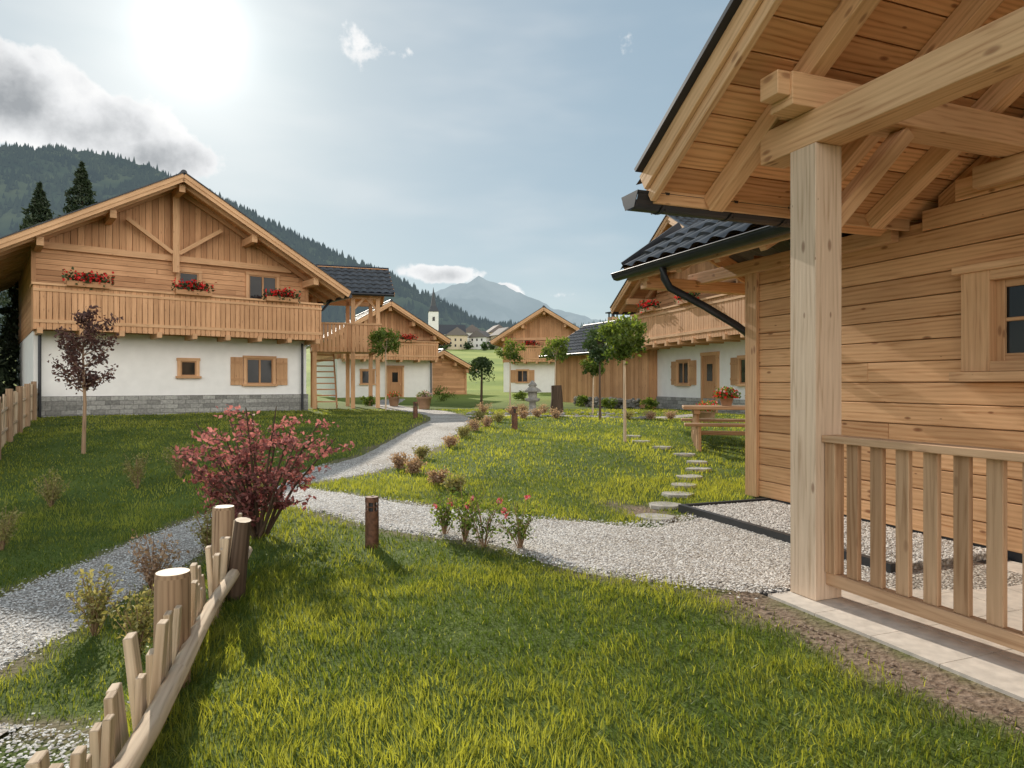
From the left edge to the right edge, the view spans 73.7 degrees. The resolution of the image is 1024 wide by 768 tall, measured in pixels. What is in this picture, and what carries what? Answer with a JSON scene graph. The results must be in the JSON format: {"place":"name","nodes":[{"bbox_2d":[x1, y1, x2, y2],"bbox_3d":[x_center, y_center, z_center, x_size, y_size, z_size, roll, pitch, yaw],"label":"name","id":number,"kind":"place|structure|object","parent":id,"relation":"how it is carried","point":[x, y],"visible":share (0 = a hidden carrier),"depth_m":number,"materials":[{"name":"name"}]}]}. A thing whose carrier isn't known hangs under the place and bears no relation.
{"place":"outdoors","nodes":[
{"label":"outdoors","id":0,"kind":"place"},
{"bbox_2d":[0,146,489,341],"bbox_3d":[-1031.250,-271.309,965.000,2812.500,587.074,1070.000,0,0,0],"label":"forested mountain","id":1,"kind":"structure","parent":0,"point":[8,216],"depth_m":1246.10,"materials":[{"name":"green plant"}]},
{"bbox_2d":[0,142,518,345],"bbox_3d":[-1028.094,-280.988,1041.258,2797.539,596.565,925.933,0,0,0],"label":"distant forest","id":2,"kind":"object","parent":1,"relation":"on","point":[334,313],"visible":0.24,"depth_m":1381.96,"materials":[{"name":"green plant"}]},
{"bbox_2d":[0,0,729,320],"label":"sky","id":3,"kind":"structure","parent":0,"point":[438,144],"materials":[{"name":"blue"}]},
{"bbox_2d":[0,399,1021,767],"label":"gravel path","id":4,"kind":"structure","parent":0,"point":[704,553],"depth_m":5.99,"materials":[{"name":"grey gravel"}]},
{"bbox_2d":[387,391,401,405],"bbox_3d":[-5.093,0.627,29.504,0.685,0.674,0.689,0,0,0],"label":"flower pot","id":5,"kind":"object","parent":4,"relation":"on","point":[393,399],"visible":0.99,"depth_m":29.34,"materials":[{"name":"brown ceramic"}]},
{"bbox_2d":[0,348,1023,767],"bbox_3d":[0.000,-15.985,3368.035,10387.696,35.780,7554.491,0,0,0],"label":"ground","id":6,"kind":"structure","parent":0,"point":[982,700],"depth_m":3.91,"materials":[{"name":"green plant"}]},
{"bbox_2d":[0,282,19,392],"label":"spruce tree","id":7,"kind":"object","parent":6,"relation":"on","point":[12,338],"visible":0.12,"depth_m":27.65,"materials":[{"name":"green plant"}]},
{"bbox_2d":[0,339,19,402],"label":"spruce tree","id":8,"kind":"object","parent":6,"relation":"on","point":[7,378],"visible":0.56,"depth_m":25.56,"materials":[{"name":"green plant"}]},
{"bbox_2d":[0,502,24,549],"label":"wispy shrub","id":9,"kind":"object","parent":6,"relation":"on","point":[5,530],"visible":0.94,"depth_m":7.69,"materials":[{"name":"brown plant"}]},
{"bbox_2d":[0,220,25,382],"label":"spruce tree","id":10,"kind":"object","parent":6,"relation":"on","point":[6,298],"visible":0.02,"depth_m":51.00,"materials":[{"name":"green plant"}]},
{"bbox_2d":[0,381,37,459],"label":"picket fence","id":11,"kind":"object","parent":6,"relation":"on","point":[18,410],"visible":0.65,"depth_m":15.68,"materials":[{"name":"brown wood"}]},
{"bbox_2d":[0,181,55,381],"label":"spruce tree","id":12,"kind":"object","parent":6,"relation":"on","point":[39,210],"visible":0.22,"depth_m":48.57,"materials":[{"name":"green plant"}]},
{"bbox_2d":[30,466,68,506],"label":"wispy shrub","id":13,"kind":"object","parent":6,"relation":"on","point":[51,494],"visible":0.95,"depth_m":9.37,"materials":[{"name":"green plant"}]},
{"bbox_2d":[14,160,97,389],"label":"spruce tree","id":14,"kind":"object","parent":6,"relation":"on","point":[82,191],"visible":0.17,"depth_m":49.60,"materials":[{"name":"green plant"}]},
{"bbox_2d":[47,305,122,453],"bbox_3d":[-8.079,-0.070,12.927,1.188,2.870,1.070,0,0,-41],"label":"purple plum tree","id":15,"kind":"object","parent":6,"relation":"on","point":[74,349],"visible":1,"depth_m":12.87,"materials":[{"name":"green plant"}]},
{"bbox_2d":[65,563,135,635],"bbox_3d":[-3.165,1.634,5.151,0.502,0.597,0.458,0,0,0],"label":"wispy shrub","id":16,"kind":"object","parent":6,"relation":"on","point":[95,608],"visible":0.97,"depth_m":5.12,"materials":[{"name":"yellow plant"}]},
{"bbox_2d":[101,584,153,654],"bbox_3d":[-2.580,1.669,4.727,0.412,0.518,0.387,0,0,-43],"label":"wispy shrub","id":17,"kind":"object","parent":6,"relation":"on","point":[141,624],"visible":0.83,"depth_m":4.72,"materials":[{"name":"green plant"}]},
{"bbox_2d":[122,452,151,488],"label":"wispy shrub","id":18,"kind":"object","parent":6,"relation":"on","point":[137,475],"visible":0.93,"depth_m":10.27,"materials":[{"name":"green plant"}]},
{"bbox_2d":[25,505,252,767],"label":"picket fence","id":19,"kind":"object","parent":6,"relation":"on","point":[185,612],"visible":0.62,"depth_m":2.89,"materials":[{"name":"brown wood"}]},
{"bbox_2d":[128,528,188,595],"bbox_3d":[-3.198,1.620,6.116,0.492,0.610,0.465,0,0,0],"label":"wispy shrub","id":20,"kind":"object","parent":6,"relation":"on","point":[149,578],"visible":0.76,"depth_m":6.08,"materials":[{"name":"brown plant"}]},
{"bbox_2d":[0,170,351,417],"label":"timber chalet","id":21,"kind":"object","parent":6,"relation":"on","point":[202,289],"visible":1,"depth_m":22.80,"materials":[{"name":"wood"}]},
{"bbox_2d":[180,273,274,382],"bbox_3d":[-10.015,-1.968,24.192,3.310,3.935,0.050,0,0,-38],"label":"window glass","id":22,"kind":"structure","parent":21,"relation":"in","point":[188,368],"depth_m":24.75,"materials":[{"name":"grey glass"}]},
{"bbox_2d":[309,264,394,408],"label":"covered balcony","id":23,"kind":"structure","parent":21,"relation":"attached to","point":[371,288],"depth_m":27.98,"materials":[{"name":"wood"}]},
{"bbox_2d":[158,443,195,477],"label":"wispy shrub","id":24,"kind":"object","parent":6,"relation":"on","point":[180,468],"visible":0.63,"depth_m":10.84,"materials":[{"name":"green plant"}]},
{"bbox_2d":[186,508,211,549],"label":"wispy shrub","id":25,"kind":"object","parent":6,"relation":"on","point":[206,535],"visible":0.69,"depth_m":7.47,"materials":[{"name":"green plant"}]},
{"bbox_2d":[171,404,354,540],"bbox_3d":[-2.294,0.821,6.268,1.503,1.269,1.310,0,0,0],"label":"flowering bush","id":26,"kind":"object","parent":6,"relation":"on","point":[247,502],"visible":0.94,"depth_m":6.11,"materials":[{"name":"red plant"}]},
{"bbox_2d":[365,496,378,548],"bbox_3d":[-1.200,1.231,5.850,0.116,0.530,0.116,0,0,0],"label":"bollard light","id":27,"kind":"object","parent":6,"relation":"on","point":[371,519],"visible":0.93,"depth_m":5.80,"materials":[{"name":"wood"}]},
{"bbox_2d":[306,299,451,397],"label":"timber chalet","id":28,"kind":"object","parent":6,"relation":"on","point":[409,370],"visible":0.57,"depth_m":42.04,"materials":[{"name":"wood"}]},
{"bbox_2d":[362,339,408,382],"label":"window glass","id":29,"kind":"structure","parent":28,"relation":"in","point":[365,374],"depth_m":41.52,"materials":[{"name":"grey glass"}]},
{"bbox_2d":[366,327,402,409],"bbox_3d":[-4.959,-0.569,26.486,1.154,3.282,1.488,0,0,34],"label":"ball crown tree","id":30,"kind":"object","parent":6,"relation":"on","point":[381,335],"visible":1,"depth_m":26.29,"materials":[{"name":"green plant"}]},
{"bbox_2d":[387,450,410,468],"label":"rounded shrub","id":31,"kind":"object","parent":6,"relation":"on","point":[397,460],"visible":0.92,"depth_m":10.54,"materials":[{"name":"brown plant"}]},
{"bbox_2d":[307,339,495,350],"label":"distant trees","id":32,"kind":"object","parent":6,"relation":"on","point":[468,346],"visible":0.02,"depth_m":322.87,"materials":[{"name":"green plant"}]},
{"bbox_2d":[403,454,426,473],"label":"rounded shrub","id":33,"kind":"object","parent":6,"relation":"on","point":[413,465],"visible":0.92,"depth_m":10.05,"materials":[{"name":"brown plant"}]},
{"bbox_2d":[413,402,417,417],"bbox_3d":[-2.900,0.832,20.500,0.140,0.600,0.140,0,0,0],"label":"bollard light","id":34,"kind":"object","parent":6,"relation":"on","point":[415,409],"visible":0.91,"depth_m":20.45,"materials":[{"name":"wood"}]},
{"bbox_2d":[411,444,430,458],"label":"rounded shrub","id":35,"kind":"object","parent":6,"relation":"on","point":[421,452],"visible":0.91,"depth_m":11.56,"materials":[{"name":"green plant"}]},
{"bbox_2d":[416,390,432,409],"bbox_3d":[-3.497,0.616,27.189,0.696,0.795,0.680,0,0,0],"label":"flower pot","id":36,"kind":"object","parent":6,"relation":"on","point":[424,398],"visible":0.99,"depth_m":27.00,"materials":[{"name":"brown ceramic"}]},
{"bbox_2d":[425,466,451,484],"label":"rounded shrub","id":37,"kind":"object","parent":6,"relation":"on","point":[440,476],"visible":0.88,"depth_m":9.03,"materials":[{"name":"brown plant"}]},
{"bbox_2d":[422,487,458,533],"bbox_3d":[-0.606,1.179,6.261,0.364,0.492,0.307,0,0,-25],"label":"rose bush","id":38,"kind":"object","parent":6,"relation":"on","point":[444,522],"visible":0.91,"depth_m":6.21,"materials":[{"name":"green plant"}]},
{"bbox_2d":[428,287,465,348],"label":"village church","id":39,"kind":"structure","parent":6,"relation":"on","point":[433,311],"depth_m":328.25,"materials":[{"name":"paint"}]},
{"bbox_2d":[441,433,460,446],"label":"rounded shrub","id":40,"kind":"object","parent":6,"relation":"on","point":[450,440],"visible":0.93,"depth_m":12.77,"materials":[{"name":"brown plant"}]},
{"bbox_2d":[440,472,465,492],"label":"rounded shrub","id":41,"kind":"object","parent":6,"relation":"on","point":[453,482],"visible":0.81,"depth_m":8.53,"materials":[{"name":"green plant"}]},
{"bbox_2d":[432,348,477,393],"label":"wooden barn","id":42,"kind":"structure","parent":6,"relation":"on","point":[450,371],"depth_m":47.24,"materials":[{"name":"wood"}]},
{"bbox_2d":[446,327,468,349],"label":"village house","id":43,"kind":"structure","parent":6,"relation":"on","point":[457,336],"depth_m":326.85,"materials":[{"name":"white paint"}]},
{"bbox_2d":[455,423,473,436],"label":"rounded shrub","id":44,"kind":"object","parent":6,"relation":"on","point":[464,431],"visible":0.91,"depth_m":14.03,"materials":[{"name":"green plant"}]},
{"bbox_2d":[447,477,488,541],"bbox_3d":[-0.387,1.133,6.041,0.322,0.588,0.427,0,0,9],"label":"rose bush","id":45,"kind":"object","parent":6,"relation":"on","point":[465,533],"visible":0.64,"depth_m":6.01,"materials":[{"name":"green plant"}]},
{"bbox_2d":[466,325,480,340],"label":"village house","id":46,"kind":"structure","parent":6,"relation":"on","point":[470,329],"depth_m":342.20,"materials":[{"name":"grey"}]},
{"bbox_2d":[466,418,482,430],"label":"rounded shrub","id":47,"kind":"object","parent":6,"relation":"on","point":[473,424],"visible":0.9,"depth_m":15.16,"materials":[{"name":"brown plant"}]},
{"bbox_2d":[472,409,485,419],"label":"rounded shrub","id":48,"kind":"object","parent":6,"relation":"on","point":[479,414],"visible":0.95,"depth_m":18.44,"materials":[{"name":"green plant"}]},
{"bbox_2d":[467,330,490,348],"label":"village house","id":49,"kind":"structure","parent":6,"relation":"on","point":[477,338],"depth_m":330.38,"materials":[{"name":"white paint"}]},
{"bbox_2d":[468,356,494,406],"bbox_3d":[-1.332,-0.087,30.044,1.218,2.296,1.188,0,0,0],"label":"weeping tree","id":50,"kind":"object","parent":6,"relation":"on","point":[479,364],"visible":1,"depth_m":29.89,"materials":[{"name":"green plant"}]},
{"bbox_2d":[453,488,510,546],"bbox_3d":[-0.263,1.164,5.872,0.494,0.532,0.426,0,0,10],"label":"rose bush","id":51,"kind":"object","parent":6,"relation":"on","point":[488,524],"visible":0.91,"depth_m":5.84,"materials":[{"name":"green plant"}]},
{"bbox_2d":[475,401,490,412],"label":"rounded shrub","id":52,"kind":"object","parent":6,"relation":"on","point":[483,408],"visible":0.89,"depth_m":23.41,"materials":[{"name":"brown plant"}]},
{"bbox_2d":[480,415,493,426],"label":"rounded shrub","id":53,"kind":"object","parent":6,"relation":"on","point":[487,421],"visible":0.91,"depth_m":16.16,"materials":[{"name":"brown plant"}]},
{"bbox_2d":[486,325,502,334],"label":"village house","id":54,"kind":"structure","parent":6,"relation":"on","point":[491,330],"depth_m":345.32,"materials":[{"name":"grey"}]},
{"bbox_2d":[489,327,508,349],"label":"village house","id":55,"kind":"structure","parent":6,"relation":"on","point":[497,332],"depth_m":328.50,"materials":[{"name":"grey"}]},
{"bbox_2d":[492,411,506,421],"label":"rounded shrub","id":56,"kind":"object","parent":6,"relation":"on","point":[497,418],"visible":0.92,"depth_m":17.47,"materials":[{"name":"green plant"}]},
{"bbox_2d":[360,385,659,409],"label":"garden bushes","id":57,"kind":"object","parent":6,"relation":"on","point":[581,399],"visible":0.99,"depth_m":29.95,"materials":[{"name":"green plant"}]},
{"bbox_2d":[494,337,526,408],"bbox_3d":[-0.121,-0.394,27.024,1.277,2.911,1.078,0,0,35],"label":"ball crown tree","id":58,"kind":"object","parent":6,"relation":"on","point":[511,354],"visible":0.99,"depth_m":26.92,"materials":[{"name":"green plant"}]},
{"bbox_2d":[505,403,516,414],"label":"rounded shrub","id":59,"kind":"object","parent":6,"relation":"on","point":[510,410],"visible":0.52,"depth_m":21.25,"materials":[{"name":"brown plant"}]},
{"bbox_2d":[512,407,517,429],"bbox_3d":[0.060,0.829,15.600,0.140,0.620,0.140,0,0,0],"label":"bollard light","id":60,"kind":"object","parent":6,"relation":"on","point":[514,420],"visible":0.9,"depth_m":15.54,"materials":[{"name":"metal"}]},
{"bbox_2d":[496,495,542,548],"bbox_3d":[0.062,1.177,5.722,0.392,0.507,0.346,0,0,0],"label":"rose bush","id":61,"kind":"object","parent":6,"relation":"on","point":[519,530],"visible":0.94,"depth_m":5.72,"materials":[{"name":"green plant"}]},
{"bbox_2d":[515,401,528,411],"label":"rounded shrub","id":62,"kind":"object","parent":6,"relation":"on","point":[523,406],"visible":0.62,"depth_m":23.95,"materials":[{"name":"brown plant"}]},
{"bbox_2d":[516,408,529,418],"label":"rounded shrub","id":63,"kind":"object","parent":6,"relation":"on","point":[523,414],"visible":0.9,"depth_m":18.55,"materials":[{"name":"brown plant"}]},
{"bbox_2d":[524,380,541,414],"bbox_3d":[0.620,0.415,20.600,0.546,1.050,0.560,0,0,0],"label":"stone lantern","id":64,"kind":"object","parent":6,"relation":"on","point":[532,390],"visible":0.81,"depth_m":20.48,"materials":[{"name":"grey stone"}]},
{"bbox_2d":[489,305,579,391],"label":"timber chalet","id":65,"kind":"object","parent":6,"relation":"on","point":[533,331],"visible":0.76,"depth_m":53.00,"materials":[{"name":"wood"}]},
{"bbox_2d":[518,340,534,381],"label":"window glass","id":66,"kind":"structure","parent":65,"relation":"in","point":[519,372],"depth_m":53.25,"materials":[{"name":"black glass"}]},
{"bbox_2d":[531,408,543,416],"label":"rounded shrub","id":67,"kind":"object","parent":6,"relation":"on","point":[536,413],"visible":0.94,"depth_m":19.15,"materials":[{"name":"brown plant"}]},
{"bbox_2d":[538,404,550,413],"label":"rounded shrub","id":68,"kind":"object","parent":6,"relation":"on","point":[545,409],"visible":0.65,"depth_m":22.00,"materials":[{"name":"brown plant"}]},
{"bbox_2d":[539,336,571,384],"bbox_3d":[1.526,-0.299,24.007,1.235,2.800,1.192,0,0,0],"label":"ball crown tree","id":69,"kind":"object","parent":6,"relation":"on","point":[556,344],"visible":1,"depth_m":23.83,"materials":[{"name":"green plant"}]},
{"bbox_2d":[549,385,562,412],"bbox_3d":[1.450,0.547,22.300,0.480,1.019,0.480,0,0,0],"label":"wooden post","id":70,"kind":"object","parent":6,"relation":"on","point":[556,397],"visible":0.69,"depth_m":22.15,"materials":[{"name":"wood"}]},
{"bbox_2d":[549,406,562,417],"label":"rounded shrub","id":71,"kind":"object","parent":6,"relation":"on","point":[555,413],"visible":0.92,"depth_m":18.56,"materials":[{"name":"brown plant"}]},
{"bbox_2d":[466,409,654,418],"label":"garden rocks","id":72,"kind":"object","parent":6,"relation":"on","point":[608,413],"visible":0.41,"depth_m":21.14,"materials":[{"name":"grey stone"}]},
{"bbox_2d":[579,354,605,413],"bbox_3d":[2.599,-0.011,21.994,0.853,2.114,0.853,0,0,0],"label":"ball crown tree","id":73,"kind":"object","parent":6,"relation":"on","point":[593,370],"visible":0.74,"depth_m":21.92,"materials":[{"name":"green plant"}]},
{"bbox_2d":[539,312,656,407],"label":"wooden barn","id":74,"kind":"structure","parent":6,"relation":"on","point":[641,379],"depth_m":31.58,"materials":[{"name":"wood"}]},
{"bbox_2d":[581,325,617,419],"bbox_3d":[2.319,-0.309,18.236,1.028,2.642,1.259,0,0,0],"label":"ball crown tree","id":75,"kind":"object","parent":6,"relation":"on","point":[596,347],"visible":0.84,"depth_m":18.02,"materials":[{"name":"green plant"}]},
{"bbox_2d":[573,396,640,409],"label":"stone wall","id":76,"kind":"structure","parent":6,"relation":"on","point":[632,403],"depth_m":28.00,"materials":[{"name":"grey stone"}]},
{"bbox_2d":[594,312,649,441],"bbox_3d":[2.164,-0.106,13.347,1.176,2.573,0.956,0,0,-41],"label":"ball crown tree","id":77,"kind":"object","parent":6,"relation":"on","point":[623,341],"visible":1,"depth_m":13.18,"materials":[{"name":"green plant"}]},
{"bbox_2d":[622,408,634,419],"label":"rounded shrub","id":78,"kind":"object","parent":6,"relation":"on","point":[629,415],"visible":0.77,"depth_m":18.74,"materials":[{"name":"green plant"}]},
{"bbox_2d":[642,410,655,419],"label":"rounded shrub","id":79,"kind":"object","parent":6,"relation":"on","point":[649,415],"visible":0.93,"depth_m":19.25,"materials":[{"name":"brown plant"}]},
{"bbox_2d":[627,435,711,522],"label":"stepping stones","id":80,"kind":"object","parent":6,"relation":"on","point":[660,506],"visible":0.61,"depth_m":8.40,"materials":[{"name":"grey stone"}]},
{"bbox_2d":[663,410,677,419],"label":"rounded shrub","id":81,"kind":"object","parent":6,"relation":"on","point":[670,414],"visible":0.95,"depth_m":19.77,"materials":[{"name":"brown plant"}]},
{"bbox_2d":[610,215,744,413],"bbox_3d":[11.455,-2.288,26.115,12.210,7.815,10.583,0,0,-15],"label":"timber chalet","id":82,"kind":"object","parent":6,"relation":"on","point":[700,355],"visible":0.23,"depth_m":25.08,"materials":[{"name":"wood"}]},
{"bbox_2d":[678,281,744,382],"bbox_3d":[7.197,-1.768,24.534,0.070,3.525,5.050,0,0,-15],"label":"window glass","id":83,"kind":"structure","parent":82,"relation":"in","point":[709,366],"depth_m":24.71,"materials":[{"name":"black glass"}]},
{"bbox_2d":[696,401,714,422],"bbox_3d":[5.202,0.746,18.511,0.666,0.582,0.699,0,0,0],"label":"flower pot","id":84,"kind":"object","parent":6,"relation":"on","point":[705,414],"visible":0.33,"depth_m":18.36,"materials":[{"name":"brown wood"}]},
{"bbox_2d":[702,399,718,417],"bbox_3d":[5.893,0.744,20.394,0.668,0.580,0.717,0,0,0],"label":"flower pot","id":85,"kind":"object","parent":6,"relation":"on","point":[713,413],"visible":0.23,"depth_m":20.26,"materials":[{"name":"brown ceramic"}]},
{"bbox_2d":[681,418,744,437],"bbox_3d":[4.351,0.966,13.926,1.750,0.504,0.330,0,0,12],"label":"wooden bench","id":86,"kind":"object","parent":6,"relation":"on","point":[713,420],"visible":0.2,"depth_m":13.83,"materials":[{"name":"brown wood"}]},
{"bbox_2d":[682,405,744,445],"bbox_3d":[4.198,0.822,13.086,1.800,0.806,0.752,0,0,12],"label":"wooden table","id":87,"kind":"object","parent":6,"relation":"on","point":[695,409],"visible":0.34,"depth_m":12.97,"materials":[{"name":"brown wood"}]},
{"bbox_2d":[712,386,741,405],"bbox_3d":[4.104,0.223,13.051,0.557,0.391,0.523,0,0,0],"label":"flower pot","id":88,"kind":"object","parent":87,"relation":"on","point":[726,396],"visible":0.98,"depth_m":12.95,"materials":[{"name":"green plant"}]},
{"bbox_2d":[684,423,744,451],"bbox_3d":[3.998,0.966,12.263,1.750,0.504,0.330,0,0,12],"label":"wooden bench","id":89,"kind":"object","parent":6,"relation":"on","point":[698,426],"visible":0.45,"depth_m":12.25,"materials":[{"name":"brown wood"}]},
{"bbox_2d":[611,0,1023,701],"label":"timber chalet","id":90,"kind":"object","parent":6,"relation":"on","point":[843,180],"visible":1,"depth_m":4.84,"materials":[{"name":"wood"}]},
{"bbox_2d":[1007,285,1023,352],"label":"window glass","id":91,"kind":"structure","parent":90,"relation":"in","point":[1015,294],"depth_m":5.30,"materials":[{"name":"grey glass"}]},
{"bbox_2d":[713,598,1023,733],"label":"soil clods","id":92,"kind":"object","parent":6,"relation":"on","point":[858,651],"visible":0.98,"depth_m":3.63,"materials":[{"name":"brown soil"}]},
{"bbox_2d":[430,276,604,327],"bbox_3d":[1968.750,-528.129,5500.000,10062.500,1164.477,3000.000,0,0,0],"label":"rocky mountain","id":93,"kind":"structure","parent":0,"point":[478,296],"depth_m":6654.56,"materials":[{"name":"grey stone"}]}
]}

